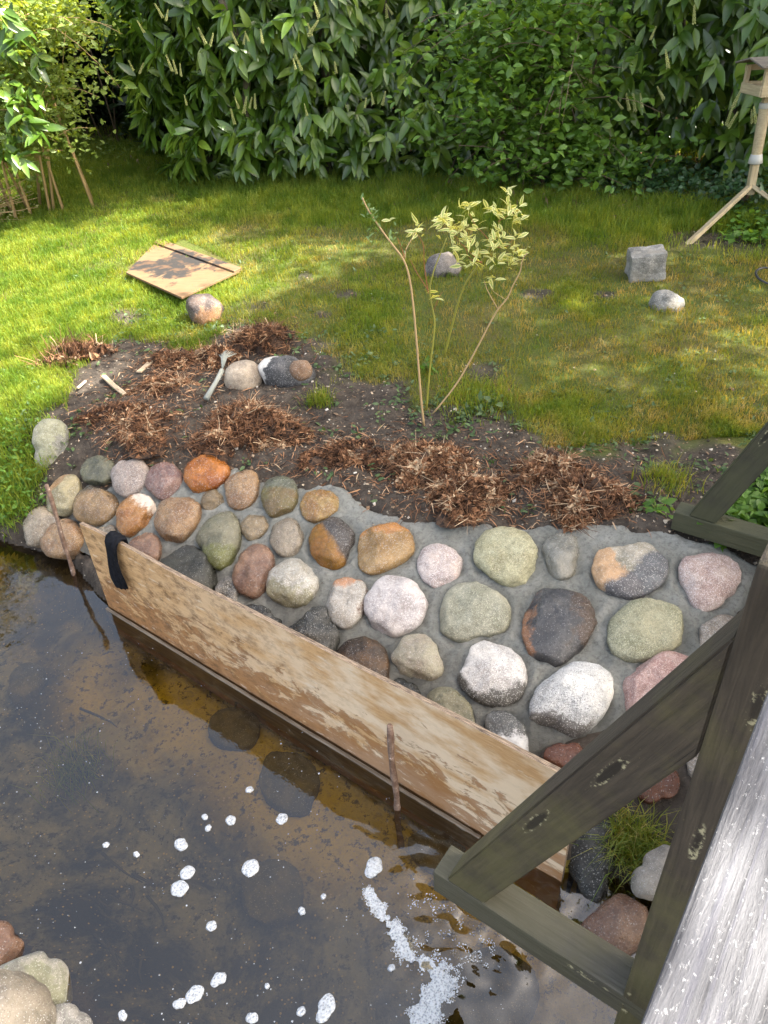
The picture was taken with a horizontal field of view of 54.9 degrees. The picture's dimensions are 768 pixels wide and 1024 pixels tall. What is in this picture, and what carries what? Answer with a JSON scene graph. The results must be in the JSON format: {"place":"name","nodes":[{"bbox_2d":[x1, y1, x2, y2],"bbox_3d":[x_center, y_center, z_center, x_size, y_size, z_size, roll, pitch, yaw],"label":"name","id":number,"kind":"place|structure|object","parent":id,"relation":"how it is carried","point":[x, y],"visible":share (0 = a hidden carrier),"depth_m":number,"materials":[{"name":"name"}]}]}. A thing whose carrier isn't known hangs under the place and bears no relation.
{"place":"outdoors","nodes":[
{"label":"outdoors","id":0,"kind":"place"},
{"bbox_2d":[0,117,767,514],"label":"lawn grass","id":1,"kind":"structure","parent":0,"point":[300,191],"depth_m":5.94,"materials":[{"name":"plant"}]},
{"bbox_2d":[0,115,767,1023],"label":"ground","id":2,"kind":"structure","parent":0,"point":[90,583],"depth_m":4.46,"materials":[{"name":"soil"}]},
{"bbox_2d":[0,920,24,965],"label":"loose stone","id":3,"kind":"object","parent":2,"relation":"on","point":[12,946],"visible":0.88,"depth_m":2.34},
{"bbox_2d":[0,174,38,221],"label":"pale twiggy shrub","id":4,"kind":"object","parent":2,"relation":"on","point":[3,191],"visible":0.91,"depth_m":7.72,"materials":[{"name":"beige plant"}]},
{"bbox_2d":[0,410,50,542],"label":"leafy clump","id":5,"kind":"object","parent":2,"relation":"on","point":[15,437],"visible":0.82,"depth_m":4.17,"materials":[{"name":"green plant"}]},
{"bbox_2d":[0,969,56,1023],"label":"loose stone","id":6,"kind":"object","parent":2,"relation":"on","point":[25,998],"visible":1,"depth_m":2.07,"materials":[{"name":"stone"}]},
{"bbox_2d":[0,0,66,178],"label":"laurel bush","id":7,"kind":"object","parent":2,"relation":"on","point":[13,156],"visible":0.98,"depth_m":6.71,"materials":[{"name":"green plant"}]},
{"bbox_2d":[0,951,72,1004],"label":"loose stone","id":8,"kind":"object","parent":2,"relation":"on","point":[53,975],"visible":0.53,"depth_m":2.25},
{"bbox_2d":[32,418,68,469],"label":"loose stone","id":9,"kind":"object","parent":2,"relation":"on","point":[49,432],"visible":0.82,"depth_m":4.19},
{"bbox_2d":[0,0,141,217],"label":"sunlit shrub","id":10,"kind":"object","parent":2,"relation":"on","point":[42,24],"visible":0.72,"depth_m":7.11,"materials":[{"name":"green plant"}]},
{"bbox_2d":[19,324,124,368],"bbox_3d":[-2.065,-1.135,5.005,0.679,0.251,0.524,-3,35,0],"label":"dead fern crown","id":11,"kind":"object","parent":2,"relation":"on","point":[78,349],"visible":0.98,"depth_m":4.97,"materials":[{"name":"plant"}]},
{"bbox_2d":[55,1003,92,1023],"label":"loose stone","id":12,"kind":"object","parent":2,"relation":"on","point":[69,1013],"visible":0.82,"depth_m":2.14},
{"bbox_2d":[0,0,150,139],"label":"dark thicket","id":13,"kind":"object","parent":2,"relation":"on","point":[120,107],"visible":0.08,"depth_m":12.53,"materials":[{"name":"green plant"}]},
{"bbox_2d":[77,380,85,388],"bbox_3d":[-1.893,-0.797,4.628,0.016,0.017,0.102,4,37,11],"label":"split stick","id":14,"kind":"object","parent":2,"relation":"on","point":[81,384],"visible":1,"depth_m":4.62,"materials":[{"name":"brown wood"}]},
{"bbox_2d":[7,134,157,173],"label":"border herbs","id":15,"kind":"object","parent":2,"relation":"on","point":[96,146],"visible":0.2,"depth_m":10.14,"materials":[{"name":"green plant"}]},
{"bbox_2d":[74,41,101,139],"bbox_3d":[-4.491,-6.717,10.367,0.621,2.905,0.169,-9,36,-7],"label":"bare branch","id":16,"kind":"object","parent":2,"relation":"on","point":[87,105],"visible":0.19,"depth_m":10.99,"materials":[{"name":"brown"}]},
{"bbox_2d":[74,1,119,143],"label":"bare branch","id":17,"kind":"object","parent":2,"relation":"on","point":[105,97],"visible":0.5,"depth_m":10.64,"materials":[{"name":"brown"}]},
{"bbox_2d":[77,3,130,118],"bbox_3d":[-3.810,-7.106,10.855,1.262,2.905,0.154,-1,35,4],"label":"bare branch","id":18,"kind":"object","parent":2,"relation":"on","point":[105,55],"visible":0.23,"depth_m":11.04,"materials":[{"name":"brown"}]},
{"bbox_2d":[107,40,115,128],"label":"bare branch","id":19,"kind":"object","parent":2,"relation":"on","point":[113,101],"visible":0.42,"depth_m":11.48,"materials":[{"name":"brown"}]},
{"bbox_2d":[101,375,125,395],"bbox_3d":[-1.679,-0.787,4.591,0.033,0.019,0.357,-26,41,-28],"label":"split stick","id":20,"kind":"object","parent":2,"relation":"on","point":[109,381],"visible":0.98,"depth_m":4.59,"materials":[{"name":"brown wood"}]},
{"bbox_2d":[71,392,159,432],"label":"dead fern crown","id":21,"kind":"object","parent":2,"relation":"on","point":[111,414],"visible":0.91,"depth_m":4.25,"materials":[{"name":"plant"}]},
{"bbox_2d":[136,361,152,372],"bbox_3d":[-1.546,-0.938,4.778,0.037,0.018,0.161,7,38,14],"label":"wood offcut","id":22,"kind":"object","parent":2,"relation":"on","point":[142,369],"visible":0.94,"depth_m":4.76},
{"bbox_2d":[105,401,191,460],"bbox_3d":[-1.310,-0.462,4.075,0.548,0.254,0.542,-3,35,0],"label":"dead fern crown","id":23,"kind":"object","parent":2,"relation":"on","point":[137,436],"visible":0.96,"depth_m":4.01,"materials":[{"name":"plant"}]},
{"bbox_2d":[123,369,201,396],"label":"dead fern crown","id":24,"kind":"object","parent":2,"relation":"on","point":[154,383],"visible":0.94,"depth_m":4.51,"materials":[{"name":"plant"}]},
{"bbox_2d":[138,344,195,371],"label":"dead fern crown","id":25,"kind":"object","parent":2,"relation":"on","point":[178,358],"visible":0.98,"depth_m":4.79,"materials":[{"name":"plant"}]},
{"bbox_2d":[126,239,241,298],"bbox_3d":[-1.826,-2.091,6.270,0.684,0.034,1.628,-30,43,-32],"label":"burnt board","id":26,"kind":"object","parent":2,"relation":"on","point":[172,269],"visible":0.94,"depth_m":6.13,"materials":[{"name":"wood"}]},
{"bbox_2d":[186,294,223,326],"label":"loose stone","id":27,"kind":"object","parent":2,"relation":"on","point":[203,308],"visible":0.84,"depth_m":5.28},
{"bbox_2d":[189,336,244,371],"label":"dead fern crown","id":28,"kind":"object","parent":2,"relation":"on","point":[211,353],"visible":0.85,"depth_m":4.80,"materials":[{"name":"plant"}]},
{"bbox_2d":[203,351,236,400],"bbox_3d":[-1.017,-0.831,4.458,0.102,0.181,0.369,11,38,19],"label":"frayed brush","id":29,"kind":"object","parent":2,"relation":"on","point":[224,355],"visible":1,"depth_m":4.45,"materials":[{"name":"grey"}]},
{"bbox_2d":[224,360,262,389],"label":"loose stone","id":30,"kind":"object","parent":2,"relation":"on","point":[242,375],"visible":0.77,"depth_m":4.45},
{"bbox_2d":[176,390,323,467],"bbox_3d":[-0.727,-0.489,4.039,0.820,0.290,0.783,-3,35,0],"label":"dead fern crown","id":31,"kind":"object","parent":2,"relation":"on","point":[248,422],"visible":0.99,"depth_m":3.92,"materials":[{"name":"plant"}]},
{"bbox_2d":[219,314,298,355],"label":"dead fern crown","id":32,"kind":"object","parent":2,"relation":"on","point":[262,338],"visible":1,"depth_m":4.89,"materials":[{"name":"plant"}]},
{"bbox_2d":[257,355,315,387],"bbox_3d":[-0.592,-0.838,4.532,0.348,0.250,0.219,-3,35,0],"label":"loose stone","id":33,"kind":"object","parent":2,"relation":"on","point":[273,371],"visible":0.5,"depth_m":4.44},
{"bbox_2d":[289,360,312,380],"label":"loose stone","id":34,"kind":"object","parent":2,"relation":"on","point":[300,370],"visible":1,"depth_m":4.29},
{"bbox_2d":[293,380,343,409],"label":"grass tuft","id":35,"kind":"object","parent":2,"relation":"on","point":[323,400],"visible":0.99,"depth_m":4.25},
{"bbox_2d":[0,551,647,1023],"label":"stream bed","id":36,"kind":"object","parent":2,"relation":"on","point":[330,845],"visible":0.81,"depth_m":2.81,"materials":[{"name":"soil"}]},
{"bbox_2d":[7,662,47,707],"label":"submerged stone","id":37,"kind":"object","parent":36,"relation":"on","point":[28,682],"visible":0.99,"depth_m":3.49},
{"bbox_2d":[44,484,77,592],"bbox_3d":[-1.640,0.203,3.818,0.066,0.816,0.029,-3,35,0],"label":"wooden stake","id":38,"kind":"object","parent":36,"relation":"on","point":[59,528],"visible":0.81,"depth_m":3.75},
{"bbox_2d":[10,701,129,813],"bbox_3d":[-1.292,1.025,3.068,0.516,0.220,0.495,28,46,37],"label":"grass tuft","id":39,"kind":"object","parent":36,"relation":"on","point":[81,766],"visible":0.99,"depth_m":3.08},
{"bbox_2d":[79,708,117,727],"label":"drowned twig","id":40,"kind":"object","parent":36,"relation":"on","point":[92,713],"visible":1,"depth_m":3.31,"materials":[{"name":"grey"}]},
{"bbox_2d":[102,842,109,847],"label":"foam patch","id":41,"kind":"object","parent":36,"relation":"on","point":[105,844],"visible":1,"depth_m":2.64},
{"bbox_2d":[101,852,142,882],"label":"drowned twig","id":42,"kind":"object","parent":36,"relation":"on","point":[109,859],"visible":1,"depth_m":2.73,"materials":[{"name":"grey"}]},
{"bbox_2d":[130,885,134,910],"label":"drowned twig","id":43,"kind":"object","parent":36,"relation":"on","point":[132,892],"visible":1,"depth_m":2.63,"materials":[{"name":"grey"}]},
{"bbox_2d":[131,872,152,886],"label":"drowned twig","id":44,"kind":"object","parent":36,"relation":"on","point":[140,877],"visible":1,"depth_m":2.68,"materials":[{"name":"grey"}]},
{"bbox_2d":[138,947,147,982],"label":"drowned twig","id":45,"kind":"object","parent":36,"relation":"on","point":[141,959],"visible":1,"depth_m":2.44,"materials":[{"name":"grey"}]},
{"bbox_2d":[145,895,163,925],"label":"drowned twig","id":46,"kind":"object","parent":36,"relation":"on","point":[151,900],"visible":1,"depth_m":2.59,"materials":[{"name":"grey"}]},
{"bbox_2d":[179,798,185,815],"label":"drowned twig","id":47,"kind":"object","parent":36,"relation":"on","point":[182,803],"visible":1,"depth_m":2.92,"materials":[{"name":"grey"}]},
{"bbox_2d":[201,814,207,819],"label":"foam patch","id":48,"kind":"object","parent":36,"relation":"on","point":[204,816],"visible":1,"depth_m":2.71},
{"bbox_2d":[208,707,259,751],"bbox_3d":[-0.652,0.960,3.248,0.255,0.109,0.201,14,39,23],"label":"submerged stone","id":49,"kind":"object","parent":36,"relation":"on","point":[233,729],"visible":0.98,"depth_m":3.20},
{"bbox_2d":[240,859,303,926],"bbox_3d":[-0.401,1.372,2.655,0.232,0.097,0.233,-3,35,0],"label":"submerged stone","id":50,"kind":"object","parent":36,"relation":"on","point":[276,899],"visible":0.95,"depth_m":2.62,"materials":[{"name":"stone"}]},
{"bbox_2d":[259,751,319,817],"bbox_3d":[-0.384,1.109,3.018,0.253,0.109,0.300,-3,35,0],"label":"submerged stone","id":51,"kind":"object","parent":36,"relation":"on","point":[285,777],"visible":0.99,"depth_m":2.97,"materials":[{"name":"stone"}]},
{"bbox_2d":[80,522,568,909],"bbox_3d":[-0.402,0.704,2.968,2.440,0.741,0.049,21,42,30],"label":"plywood formwork board","id":52,"kind":"object","parent":36,"relation":"on","point":[467,784],"visible":0.89,"depth_m":2.82,"materials":[{"name":"wood"}]},
{"bbox_2d":[104,531,128,589],"bbox_3d":[-1.198,0.215,3.336,0.123,0.282,0.098,21,42,30],"label":"black cloth","id":53,"kind":"object","parent":52,"relation":"hanging from","point":[113,539],"visible":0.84,"depth_m":3.28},
{"bbox_2d":[387,723,404,848],"bbox_3d":[0.042,1.009,2.656,0.030,0.681,0.076,-12,36,-12],"label":"wooden stake","id":54,"kind":"object","parent":36,"relation":"on","point":[394,777],"visible":0.93,"depth_m":2.62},
{"bbox_2d":[408,826,465,874],"bbox_3d":[0.196,1.262,2.757,0.214,0.100,0.181,-3,35,0],"label":"submerged stone","id":55,"kind":"object","parent":36,"relation":"on","point":[426,858],"visible":0.7,"depth_m":2.73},
{"bbox_2d":[412,945,539,1023],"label":"submerged stone","id":56,"kind":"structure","parent":36,"relation":"on","point":[509,979],"depth_m":2.25,"materials":[{"name":"stone"}]},
{"bbox_2d":[568,819,616,906],"bbox_3d":[0.700,1.159,2.491,0.168,0.210,0.256,18,40,27],"label":"loose stone","id":57,"kind":"object","parent":36,"relation":"on","point":[588,885],"visible":0.69,"depth_m":2.42,"materials":[{"name":"stone"}]},
{"bbox_2d":[572,798,679,909],"bbox_3d":[0.812,1.145,2.451,0.487,0.352,0.491,-3,35,0],"label":"grass tuft","id":58,"kind":"object","parent":36,"relation":"on","point":[635,843],"visible":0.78,"depth_m":2.42,"materials":[{"name":"plant"}]},
{"bbox_2d":[287,435,393,474],"bbox_3d":[-0.212,-0.288,3.812,0.658,0.204,0.400,-3,35,0],"label":"dead fern crown","id":59,"kind":"object","parent":2,"relation":"on","point":[342,453],"visible":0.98,"depth_m":3.74,"materials":[{"name":"plant"}]},
{"bbox_2d":[43,302,667,537],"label":"dead fibre litter","id":60,"kind":"object","parent":2,"relation":"on","point":[396,441],"visible":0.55,"depth_m":3.87,"materials":[{"name":"plant"}]},
{"bbox_2d":[9,0,722,153],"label":"woodland","id":61,"kind":"object","parent":2,"relation":"on","point":[134,132],"visible":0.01,"depth_m":10.10,"materials":[{"name":"green plant"}]},
{"bbox_2d":[375,410,389,426],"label":"herb","id":62,"kind":"object","parent":2,"relation":"on","point":[377,420],"visible":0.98,"depth_m":4.07,"materials":[{"name":"green plant"}]},
{"bbox_2d":[0,218,767,513],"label":"ground weeds","id":63,"kind":"object","parent":2,"relation":"on","point":[463,417],"visible":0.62,"depth_m":4.18,"materials":[{"name":"green plant"}]},
{"bbox_2d":[5,230,767,564],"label":"soil debris","id":64,"kind":"object","parent":2,"relation":"on","point":[405,434],"visible":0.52,"depth_m":3.88,"materials":[{"name":"soil"}]},
{"bbox_2d":[71,131,703,234],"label":"leaf litter","id":65,"kind":"object","parent":2,"relation":"on","point":[678,233],"visible":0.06,"depth_m":7.37,"materials":[{"name":"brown plant"}]},
{"bbox_2d":[23,454,757,803],"bbox_3d":[-0.295,0.484,3.348,3.759,0.793,1.338,9,37,17],"label":"stone revetment","id":66,"kind":"object","parent":2,"relation":"on","point":[549,640],"visible":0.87,"depth_m":3.09,"materials":[{"name":"stone"}]},
{"bbox_2d":[87,0,767,187],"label":"laurel hedge","id":67,"kind":"object","parent":2,"relation":"on","point":[308,89],"visible":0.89,"depth_m":7.50,"materials":[{"name":"green plant"}]},
{"bbox_2d":[420,356,438,374],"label":"herb","id":68,"kind":"object","parent":2,"relation":"on","point":[424,365],"visible":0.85,"depth_m":4.46,"materials":[{"name":"green plant"}]},
{"bbox_2d":[379,434,482,495],"bbox_3d":[0.240,-0.265,3.644,0.619,0.267,0.522,-3,35,0],"label":"dead fern crown","id":69,"kind":"object","parent":2,"relation":"on","point":[413,462],"visible":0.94,"depth_m":3.60,"materials":[{"name":"plant"}]},
{"bbox_2d":[424,251,461,277],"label":"loose stone","id":70,"kind":"object","parent":2,"relation":"on","point":[446,260],"visible":0.69,"depth_m":5.58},
{"bbox_2d":[361,185,529,425],"bbox_3d":[0.326,-1.086,3.805,0.933,1.208,0.477,-11,36,-10],"label":"variegated shrub","id":71,"kind":"object","parent":2,"relation":"on","point":[443,218],"visible":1,"depth_m":3.68,"materials":[{"name":"yellow plant"}]},
{"bbox_2d":[420,463,519,528],"bbox_3d":[0.369,-0.091,3.404,0.541,0.274,0.462,5,36,12],"label":"dead fern crown","id":72,"kind":"object","parent":2,"relation":"on","point":[464,499],"visible":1,"depth_m":3.35,"materials":[{"name":"plant"}]},
{"bbox_2d":[415,356,540,426],"bbox_3d":[0.512,-0.690,4.192,0.702,0.168,0.658,-11,36,-10],"label":"grass tuft","id":73,"kind":"object","parent":2,"relation":"on","point":[473,391],"visible":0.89,"depth_m":4.18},
{"bbox_2d":[452,390,515,418],"bbox_3d":[0.546,-0.622,4.107,0.363,0.117,0.300,-3,35,0],"label":"herb","id":74,"kind":"object","parent":2,"relation":"on","point":[482,413],"visible":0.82,"depth_m":4.08,"materials":[{"name":"green plant"}]},
{"bbox_2d":[372,0,707,203],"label":"privet shrub","id":75,"kind":"object","parent":2,"relation":"on","point":[539,29],"visible":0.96,"depth_m":6.65,"materials":[{"name":"green plant"}]},
{"bbox_2d":[496,440,596,498],"bbox_3d":[0.756,-0.215,3.537,0.618,0.246,0.410,-3,35,0],"label":"dead fern crown","id":76,"kind":"object","parent":2,"relation":"on","point":[538,466],"visible":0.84,"depth_m":3.47,"materials":[{"name":"plant"}]},
{"bbox_2d":[389,137,767,221],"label":"ivy groundcover","id":77,"kind":"object","parent":2,"relation":"on","point":[729,183],"visible":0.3,"depth_m":6.87,"materials":[{"name":"green plant"}]},
{"bbox_2d":[518,465,653,537],"bbox_3d":[0.911,-0.086,3.356,0.588,0.284,0.488,-20,39,-22],"label":"dead fern crown","id":78,"kind":"object","parent":2,"relation":"on","point":[580,498],"visible":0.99,"depth_m":3.27,"materials":[{"name":"plant"}]},
{"bbox_2d":[433,421,767,1023],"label":"footbridge","id":79,"kind":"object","parent":2,"relation":"on","point":[701,956],"visible":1,"depth_m":1.20,"materials":[{"name":"wood"}]},
{"bbox_2d":[624,245,667,282],"bbox_3d":[1.881,-1.780,5.305,0.272,0.220,0.228,-1,38,7],"label":"stone block","id":80,"kind":"object","parent":2,"relation":"on","point":[648,264],"depth_m":5.23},
{"bbox_2d":[631,844,669,900],"bbox_3d":[0.860,1.139,2.323,0.164,0.131,0.115,-25,40,-27],"label":"loose stone","id":81,"kind":"object","parent":2,"relation":"on","point":[645,878],"visible":0.65,"depth_m":2.30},
{"bbox_2d":[642,496,676,518],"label":"herb","id":82,"kind":"object","parent":2,"relation":"on","point":[658,507],"visible":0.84,"depth_m":3.25,"materials":[{"name":"green plant"}]},
{"bbox_2d":[648,289,684,311],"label":"loose stone","id":83,"kind":"object","parent":2,"relation":"on","point":[664,298],"visible":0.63,"depth_m":4.86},
{"bbox_2d":[629,454,709,504],"bbox_3d":[1.312,-0.164,3.398,0.355,0.159,0.349,14,39,22],"label":"grass tuft","id":84,"kind":"object","parent":2,"relation":"on","point":[668,474],"visible":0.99,"depth_m":3.40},
{"bbox_2d":[685,56,767,244],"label":"bird table","id":85,"kind":"object","parent":2,"relation":"on","point":[759,88],"visible":0.88,"depth_m":5.80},
{"bbox_2d":[697,467,767,551],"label":"leafy clump","id":86,"kind":"object","parent":2,"relation":"on","point":[750,504],"visible":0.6,"depth_m":3.14,"materials":[{"name":"green plant"}]},
{"bbox_2d":[710,195,767,247],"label":"ground elder","id":87,"kind":"object","parent":2,"relation":"on","point":[750,235],"visible":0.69,"depth_m":5.83,"materials":[{"name":"green plant"}]},
{"bbox_2d":[755,267,767,284],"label":"hose ring","id":88,"kind":"object","parent":2,"relation":"on","point":[758,277],"visible":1,"depth_m":5.13,"materials":[{"name":"grey"}]},
{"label":"water","id":89,"kind":"structure","parent":0,"visible":0},
{"bbox_2d":[118,1010,126,1021],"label":"foam patch","id":90,"kind":"object","parent":89,"relation":"on","point":[122,1015],"visible":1,"depth_m":2.19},
{"bbox_2d":[133,851,139,857],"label":"foam patch","id":91,"kind":"object","parent":89,"relation":"on","point":[136,854],"visible":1,"depth_m":2.60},
{"bbox_2d":[171,880,188,896],"bbox_3d":[-0.692,1.272,2.500,0.062,0.009,0.059,-3,35,0],"label":"foam patch","id":92,"kind":"object","parent":89,"relation":"on","point":[179,888],"visible":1,"depth_m":2.50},
{"bbox_2d":[173,998,186,1009],"bbox_3d":[-0.613,1.471,2.214,0.041,0.009,0.029,-3,35,0],"label":"foam patch","id":93,"kind":"object","parent":89,"relation":"on","point":[179,1003],"visible":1,"depth_m":2.21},
{"bbox_2d":[174,838,187,850],"bbox_3d":[-0.724,1.182,2.630,0.042,0.009,0.055,-26,41,-28],"label":"foam patch","id":94,"kind":"object","parent":89,"relation":"on","point":[180,844],"visible":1,"depth_m":2.62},
{"bbox_2d":[180,865,194,879],"bbox_3d":[-0.677,1.239,2.545,0.052,0.009,0.050,-3,35,0],"label":"foam patch","id":95,"kind":"object","parent":89,"relation":"on","point":[187,872],"visible":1,"depth_m":2.54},
{"bbox_2d":[185,985,203,1003],"bbox_3d":[-0.573,1.455,2.232,0.055,0.009,0.052,-3,35,0],"label":"foam patch","id":96,"kind":"object","parent":89,"relation":"on","point":[194,993],"visible":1,"depth_m":2.23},
{"bbox_2d":[205,824,211,831],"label":"foam patch","id":97,"kind":"object","parent":89,"relation":"on","point":[208,827],"visible":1,"depth_m":2.67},
{"bbox_2d":[206,921,216,931],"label":"foam patch","id":98,"kind":"object","parent":89,"relation":"on","point":[211,926],"visible":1,"depth_m":2.39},
{"bbox_2d":[210,972,226,987],"bbox_3d":[-0.507,1.430,2.262,0.048,0.009,0.043,-3,35,0],"label":"foam patch","id":99,"kind":"object","parent":89,"relation":"on","point":[218,978],"visible":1,"depth_m":2.26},
{"bbox_2d":[225,815,235,824],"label":"foam patch","id":100,"kind":"object","parent":89,"relation":"on","point":[230,820],"visible":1,"depth_m":2.69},
{"bbox_2d":[245,786,253,792],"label":"foam patch","id":101,"kind":"object","parent":89,"relation":"on","point":[249,789],"visible":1,"depth_m":2.79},
{"bbox_2d":[241,859,258,876],"bbox_3d":[-0.461,1.225,2.546,0.061,0.009,0.064,-3,35,0],"label":"foam patch","id":102,"kind":"object","parent":89,"relation":"on","point":[250,868],"visible":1,"depth_m":2.54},
{"bbox_2d":[0,648,502,1023],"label":"foam","id":103,"kind":"object","parent":89,"relation":"on","point":[440,983],"visible":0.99,"depth_m":2.27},
{"bbox_2d":[246,1012,258,1023],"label":"foam patch","id":104,"kind":"object","parent":89,"relation":"on","point":[252,1018],"visible":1,"depth_m":2.17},
{"bbox_2d":[276,813,287,824],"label":"foam patch","id":105,"kind":"object","parent":89,"relation":"on","point":[281,818],"visible":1,"depth_m":2.69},
{"bbox_2d":[296,1006,305,1016],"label":"foam patch","id":106,"kind":"object","parent":89,"relation":"on","point":[301,1011],"visible":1,"depth_m":2.18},
{"bbox_2d":[298,907,305,915],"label":"foam patch","id":107,"kind":"object","parent":89,"relation":"on","point":[301,911],"visible":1,"depth_m":2.42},
{"bbox_2d":[316,993,335,1022],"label":"foam patch","id":108,"kind":"object","parent":89,"relation":"on","point":[326,1005],"visible":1,"depth_m":2.18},
{"bbox_2d":[365,857,381,877],"bbox_3d":[-0.036,1.213,2.527,0.062,0.009,0.074,-3,35,0],"label":"foam patch","id":109,"kind":"object","parent":89,"relation":"on","point":[373,867],"visible":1,"depth_m":2.52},
{"bbox_2d":[387,964,394,971],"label":"foam patch","id":110,"kind":"object","parent":89,"relation":"on","point":[391,967],"visible":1,"depth_m":2.26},
{"bbox_2d":[581,893,648,957],"bbox_3d":[0.736,1.302,2.319,0.207,0.177,0.165,-27,42,-30],"label":"loose stone","id":111,"kind":"object","parent":89,"relation":"in","point":[618,920],"visible":0.63,"depth_m":2.27,"materials":[{"name":"stone"}]}
]}

